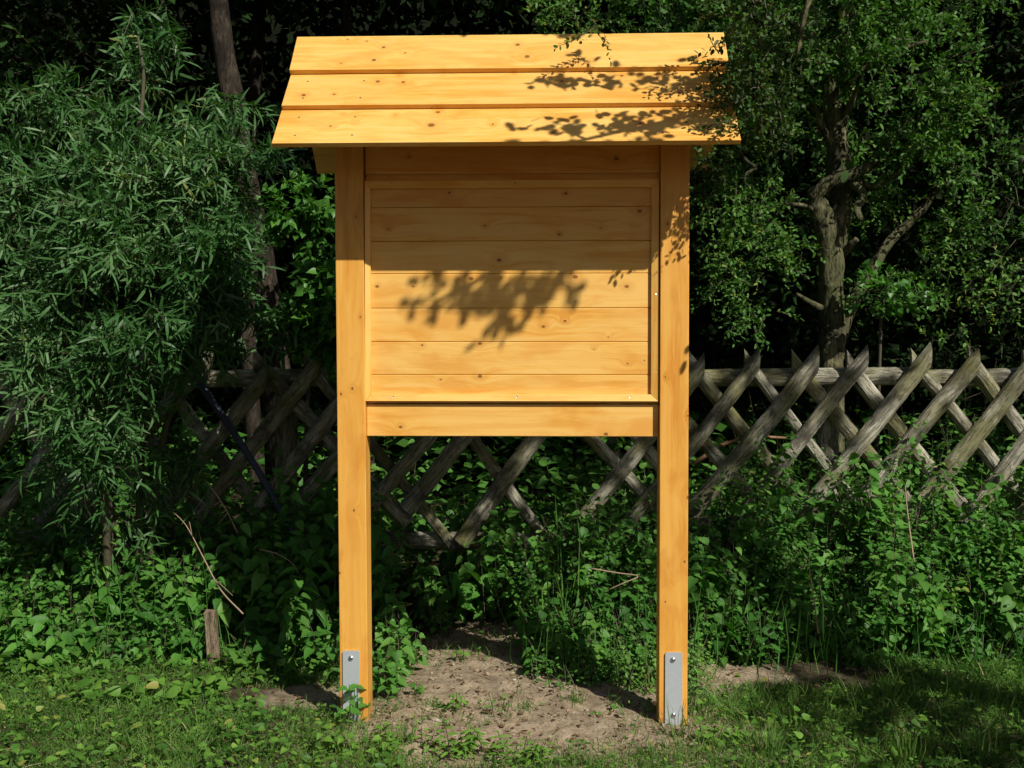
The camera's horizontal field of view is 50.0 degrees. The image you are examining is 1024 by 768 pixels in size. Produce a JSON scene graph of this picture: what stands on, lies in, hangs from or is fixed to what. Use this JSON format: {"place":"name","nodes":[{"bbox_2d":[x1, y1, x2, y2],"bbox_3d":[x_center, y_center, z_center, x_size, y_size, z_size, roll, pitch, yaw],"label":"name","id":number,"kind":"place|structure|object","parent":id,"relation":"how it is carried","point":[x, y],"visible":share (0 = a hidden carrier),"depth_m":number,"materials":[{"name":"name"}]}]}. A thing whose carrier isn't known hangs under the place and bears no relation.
{"place":"outdoors","nodes":[
{"label":"outdoors","id":0,"kind":"place"},
{"bbox_2d":[0,626,1023,767],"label":"grass","id":1,"kind":"structure","parent":0,"point":[972,693],"depth_m":3.86,"materials":[{"name":"green plant"}]},
{"bbox_2d":[0,448,1023,767],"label":"ground","id":2,"kind":"structure","parent":0,"point":[496,686],"depth_m":4.11,"materials":[{"name":"soil"}]},
{"bbox_2d":[0,0,108,485],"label":"woodland tree","id":3,"kind":"object","parent":2,"relation":"on","point":[24,446],"visible":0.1,"depth_m":6.78,"materials":[{"name":"green plant"}]},
{"bbox_2d":[0,0,316,635],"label":"willow shrub","id":4,"kind":"object","parent":2,"relation":"on","point":[94,427],"visible":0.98,"depth_m":4.65,"materials":[{"name":"green plant"}]},
{"bbox_2d":[0,0,370,493],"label":"woodland tree","id":5,"kind":"object","parent":2,"relation":"on","point":[252,420],"visible":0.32,"depth_m":7.16,"materials":[{"name":"green plant"}]},
{"bbox_2d":[177,670,226,692],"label":"weed clump","id":6,"kind":"object","parent":2,"relation":"on","point":[217,683],"visible":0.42,"depth_m":4.22,"materials":[{"name":"green plant"}]},
{"bbox_2d":[204,609,219,666],"bbox_3d":[-1.241,1.072,4.551,0.056,0.280,0.048,0,2,2],"label":"wooden stake","id":7,"kind":"object","parent":2,"relation":"on","point":[212,639],"visible":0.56,"depth_m":4.54,"materials":[{"name":"brown wood"}]},
{"bbox_2d":[0,424,430,685],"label":"nettle patch","id":8,"kind":"object","parent":2,"relation":"on","point":[281,603],"visible":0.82,"depth_m":4.82,"materials":[{"name":"green plant"}]},
{"bbox_2d":[172,511,243,613],"bbox_3d":[-1.321,0.763,4.716,0.493,0.391,0.036,1,2,39],"label":"dry cane","id":9,"kind":"object","parent":8,"relation":"on","point":[215,580],"visible":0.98,"depth_m":4.68,"materials":[{"name":"brown plant"}]},
{"bbox_2d":[205,480,237,532],"bbox_3d":[-1.303,0.545,4.864,0.173,0.232,0.056,1,2,19],"label":"dry cane","id":10,"kind":"object","parent":8,"relation":"on","point":[224,507],"visible":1,"depth_m":4.86,"materials":[{"name":"plant"}]},
{"bbox_2d":[197,381,294,534],"bbox_3d":[-1.213,0.419,5.181,0.622,0.859,0.036,1,2,19],"label":"leaning pole","id":11,"kind":"object","parent":8,"relation":"on","point":[227,423],"visible":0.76,"depth_m":5.19,"materials":[{"name":"black wood"}]},
{"bbox_2d":[258,548,298,572],"bbox_3d":[-0.999,0.755,4.684,0.188,0.098,0.017,0,2,16],"label":"dry cane","id":12,"kind":"object","parent":8,"relation":"on","point":[278,554],"visible":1,"depth_m":4.69,"materials":[{"name":"plant"}]},
{"bbox_2d":[209,0,358,507],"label":"woodland tree","id":13,"kind":"object","parent":2,"relation":"on","point":[228,76],"visible":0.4,"depth_m":6.07,"materials":[{"name":"brown plant"}]},
{"bbox_2d":[334,684,368,725],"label":"nettle plant","id":14,"kind":"object","parent":2,"relation":"on","point":[352,708],"visible":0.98,"depth_m":3.84,"materials":[{"name":"green plant"}]},
{"bbox_2d":[313,721,400,758],"bbox_3d":[-0.493,1.164,3.557,0.304,0.136,0.144,0,2,13],"label":"weed clump","id":15,"kind":"object","parent":2,"relation":"on","point":[380,744],"visible":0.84,"depth_m":3.55,"materials":[{"name":"green plant"}]},
{"bbox_2d":[255,163,515,507],"bbox_3d":[-0.510,0.042,5.065,2.046,2.290,1.019,1,2,26],"label":"hazel bush","id":16,"kind":"object","parent":2,"relation":"on","point":[311,308],"visible":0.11,"depth_m":4.99,"materials":[{"name":"green plant"}]},
{"bbox_2d":[372,659,407,699],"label":"weed clump","id":17,"kind":"object","parent":2,"relation":"on","point":[397,681],"visible":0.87,"depth_m":4.16,"materials":[{"name":"green plant"}]},
{"bbox_2d":[370,721,429,748],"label":"weed clump","id":18,"kind":"object","parent":2,"relation":"on","point":[379,727],"visible":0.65,"depth_m":3.66,"materials":[{"name":"green plant"}]},
{"bbox_2d":[393,707,417,743],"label":"grass tuft","id":19,"kind":"object","parent":2,"relation":"on","point":[403,740],"visible":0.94,"depth_m":3.69,"materials":[{"name":"green plant"}]},
{"bbox_2d":[409,682,424,694],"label":"seedling","id":20,"kind":"object","parent":2,"relation":"on","point":[413,685],"visible":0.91,"depth_m":4.20,"materials":[{"name":"green plant"}]},
{"bbox_2d":[281,0,559,475],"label":"woodland tree","id":21,"kind":"object","parent":2,"relation":"on","point":[347,11],"visible":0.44,"depth_m":7.27,"materials":[{"name":"green plant"}]},
{"bbox_2d":[422,694,443,708],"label":"grass tuft","id":22,"kind":"object","parent":2,"relation":"on","point":[434,700],"visible":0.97,"depth_m":4.07,"materials":[{"name":"green plant"}]},
{"bbox_2d":[432,717,441,722],"bbox_3d":[-0.266,1.200,3.920,0.047,0.018,0.032,0,2,2],"label":"stone","id":23,"kind":"object","parent":2,"relation":"on","point":[437,720],"visible":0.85,"depth_m":3.91,"materials":[{"name":"beige stone"}]},
{"bbox_2d":[418,610,457,634],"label":"weed clump","id":24,"kind":"object","parent":2,"relation":"on","point":[433,629],"visible":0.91,"depth_m":5.13,"materials":[{"name":"green plant"}]},
{"bbox_2d":[444,692,467,712],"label":"seedling","id":25,"kind":"object","parent":2,"relation":"on","point":[456,701],"visible":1,"depth_m":4.03,"materials":[{"name":"green plant"}]},
{"bbox_2d":[452,650,469,661],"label":"seedling","id":26,"kind":"object","parent":2,"relation":"on","point":[460,651],"visible":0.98,"depth_m":4.67,"materials":[{"name":"green plant"}]},
{"bbox_2d":[421,717,511,759],"bbox_3d":[-0.156,1.172,3.607,0.321,0.125,0.173,0,2,2],"label":"weed clump","id":27,"kind":"object","parent":2,"relation":"on","point":[469,742],"visible":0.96,"depth_m":3.60,"materials":[{"name":"green plant"}]},
{"bbox_2d":[484,698,510,714],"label":"seedling","id":28,"kind":"object","parent":2,"relation":"on","point":[492,706],"visible":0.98,"depth_m":3.97,"materials":[{"name":"green plant"}]},
{"bbox_2d":[391,465,605,637],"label":"shaded nettles","id":29,"kind":"object","parent":2,"relation":"on","point":[472,585],"visible":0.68,"depth_m":5.29,"materials":[{"name":"green plant"}]},
{"bbox_2d":[272,32,740,724],"bbox_3d":[-0.010,-0.001,3.893,1.508,2.460,0.712,0,2,2],"label":"notice board","id":30,"kind":"object","parent":2,"relation":"on","point":[512,234],"visible":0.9,"depth_m":3.86,"materials":[{"name":"brown wood"}]},
{"bbox_2d":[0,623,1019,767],"bbox_3d":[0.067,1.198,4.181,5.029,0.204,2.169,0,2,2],"label":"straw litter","id":31,"kind":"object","parent":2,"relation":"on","point":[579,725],"visible":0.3,"depth_m":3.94,"materials":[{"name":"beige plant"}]},
{"bbox_2d":[0,342,1023,579],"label":"lattice fence","id":32,"kind":"object","parent":2,"relation":"on","point":[826,389],"visible":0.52,"depth_m":5.30,"materials":[{"name":"grey wood"}]},
{"bbox_2d":[0,0,1023,500],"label":"distant wood","id":33,"kind":"object","parent":2,"relation":"on","point":[378,16],"visible":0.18,"depth_m":10.66,"materials":[{"name":"green plant"}]},
{"bbox_2d":[0,394,1023,602],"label":"woodland undergrowth","id":34,"kind":"object","parent":2,"relation":"on","point":[591,474],"visible":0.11,"depth_m":6.84,"materials":[{"name":"green plant"}]},
{"bbox_2d":[693,436,790,465],"bbox_3d":[1.139,0.331,5.446,0.481,0.151,0.021,0,2,2],"label":"fallen branch","id":35,"kind":"object","parent":34,"relation":"on","point":[704,456],"visible":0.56,"depth_m":5.44,"materials":[{"name":"wood"}]},
{"bbox_2d":[0,624,1023,767],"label":"lawn weeds","id":36,"kind":"object","parent":2,"relation":"on","point":[174,690],"visible":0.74,"depth_m":3.88,"materials":[{"name":"green plant"}]},
{"bbox_2d":[292,621,744,767],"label":"soil clods","id":37,"kind":"object","parent":2,"relation":"on","point":[479,681],"visible":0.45,"depth_m":4.10,"materials":[{"name":"brown soil"}]},
{"bbox_2d":[590,700,615,715],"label":"seedling","id":38,"kind":"object","parent":37,"relation":"on","point":[599,712],"visible":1,"depth_m":3.96,"materials":[{"name":"green plant"}]},
{"bbox_2d":[488,732,553,765],"bbox_3d":[0.027,1.175,3.532,0.224,0.112,0.144,0,2,2],"label":"weed clump","id":39,"kind":"object","parent":2,"relation":"on","point":[529,750],"visible":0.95,"depth_m":3.51,"materials":[{"name":"green plant"}]},
{"bbox_2d":[517,698,530,710],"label":"grass tuft","id":40,"kind":"object","parent":2,"relation":"on","point":[524,704],"visible":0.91,"depth_m":4.02,"materials":[{"name":"green plant"}]},
{"bbox_2d":[559,688,586,706],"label":"grass tuft","id":41,"kind":"object","parent":2,"relation":"on","point":[572,699],"visible":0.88,"depth_m":4.07,"materials":[{"name":"green plant"}]},
{"bbox_2d":[478,465,729,697],"bbox_3d":[0.381,0.808,4.782,1.171,0.823,1.334,0,2,2],"label":"weed thicket","id":42,"kind":"object","parent":2,"relation":"on","point":[606,623],"visible":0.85,"depth_m":4.68,"materials":[{"name":"green plant"}]},
{"bbox_2d":[590,568,637,589],"bbox_3d":[0.420,0.808,4.543,0.204,0.082,0.052,0,2,12],"label":"dry cane","id":43,"kind":"object","parent":42,"relation":"on","point":[617,573],"visible":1,"depth_m":4.55,"materials":[{"name":"beige plant"}]},
{"bbox_2d":[498,0,777,516],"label":"woodland tree","id":44,"kind":"object","parent":2,"relation":"on","point":[698,237],"visible":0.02,"depth_m":8.19,"materials":[{"name":"green plant"}]},
{"bbox_2d":[657,699,694,740],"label":"grass tuft","id":45,"kind":"object","parent":2,"relation":"on","point":[681,729],"visible":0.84,"depth_m":3.69,"materials":[{"name":"green plant"}]},
{"bbox_2d":[553,0,854,233],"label":"overhanging tree","id":46,"kind":"object","parent":2,"relation":"on","point":[760,81],"visible":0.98,"depth_m":3.55,"materials":[{"name":"green plant"}]},
{"bbox_2d":[691,717,750,743],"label":"weed clump","id":47,"kind":"object","parent":2,"relation":"on","point":[715,730],"visible":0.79,"depth_m":3.66,"materials":[{"name":"green plant"}]},
{"bbox_2d":[742,720,788,758],"bbox_3d":[0.836,1.140,3.529,0.126,0.140,0.192,0,2,-16],"label":"grass tuft","id":48,"kind":"object","parent":2,"relation":"on","point":[774,745],"visible":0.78,"depth_m":3.54,"materials":[{"name":"green plant"}]},
{"bbox_2d":[519,0,1023,516],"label":"garden tree","id":49,"kind":"object","parent":2,"relation":"on","point":[831,218],"visible":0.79,"depth_m":5.69,"materials":[{"name":"green plant"}]},
{"bbox_2d":[774,693,811,726],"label":"grass tuft","id":50,"kind":"object","parent":2,"relation":"on","point":[792,711],"visible":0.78,"depth_m":3.85,"materials":[{"name":"green plant"}]},
{"bbox_2d":[599,404,1023,676],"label":"bramble patch","id":51,"kind":"object","parent":2,"relation":"on","point":[952,593],"visible":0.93,"depth_m":4.83,"materials":[{"name":"green plant"}]},
{"bbox_2d":[693,515,781,527],"bbox_3d":[1.008,0.613,4.905,0.392,0.041,0.040,0,2,17],"label":"dry cane","id":52,"kind":"object","parent":51,"relation":"on","point":[732,516],"visible":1,"depth_m":4.93,"materials":[{"name":"brown plant"}]},
{"bbox_2d":[807,554,818,633],"bbox_3d":[1.258,0.875,4.585,0.006,0.317,0.108,0,2,-11],"label":"dry cane","id":53,"kind":"object","parent":51,"relation":"on","point":[813,597],"visible":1,"depth_m":4.58,"materials":[{"name":"brown plant"}]},
{"bbox_2d":[905,485,914,561],"bbox_3d":[1.697,0.594,4.688,0.007,0.306,0.155,0,2,5],"label":"dry cane","id":54,"kind":"object","parent":51,"relation":"on","point":[909,527],"visible":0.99,"depth_m":4.68,"materials":[{"name":"brown plant"}]},
{"bbox_2d":[689,0,1023,354],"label":"woodland tree","id":55,"kind":"object","parent":2,"relation":"on","point":[852,263],"visible":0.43,"depth_m":7.40,"materials":[{"name":"green plant"}]},
{"bbox_2d":[837,258,937,508],"bbox_3d":[1.908,0.266,5.562,0.468,1.813,0.306,0,2,2],"label":"maple sapling","id":56,"kind":"object","parent":2,"relation":"on","point":[889,292],"visible":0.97,"depth_m":5.56,"materials":[{"name":"green plant"}]},
{"bbox_2d":[871,721,942,767],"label":"grass tuft","id":57,"kind":"object","parent":2,"relation":"on","point":[902,751],"visible":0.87,"depth_m":3.45,"materials":[{"name":"green plant"}]},
{"bbox_2d":[875,0,1023,467],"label":"woodland tree","id":58,"kind":"object","parent":2,"relation":"on","point":[1006,74],"visible":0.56,"depth_m":6.52,"materials":[{"name":"green plant"}]},
{"bbox_2d":[957,713,1006,764],"bbox_3d":[1.510,1.131,3.496,0.124,0.159,0.199,0,2,-16],"label":"grass tuft","id":59,"kind":"object","parent":2,"relation":"on","point":[986,750],"visible":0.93,"depth_m":3.50,"materials":[{"name":"green plant"}]},
{"bbox_2d":[0,0,1023,448],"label":"hill","id":60,"kind":"structure","parent":0,"point":[452,22],"depth_m":16.62,"materials":[{"name":"green plant"}]}
]}

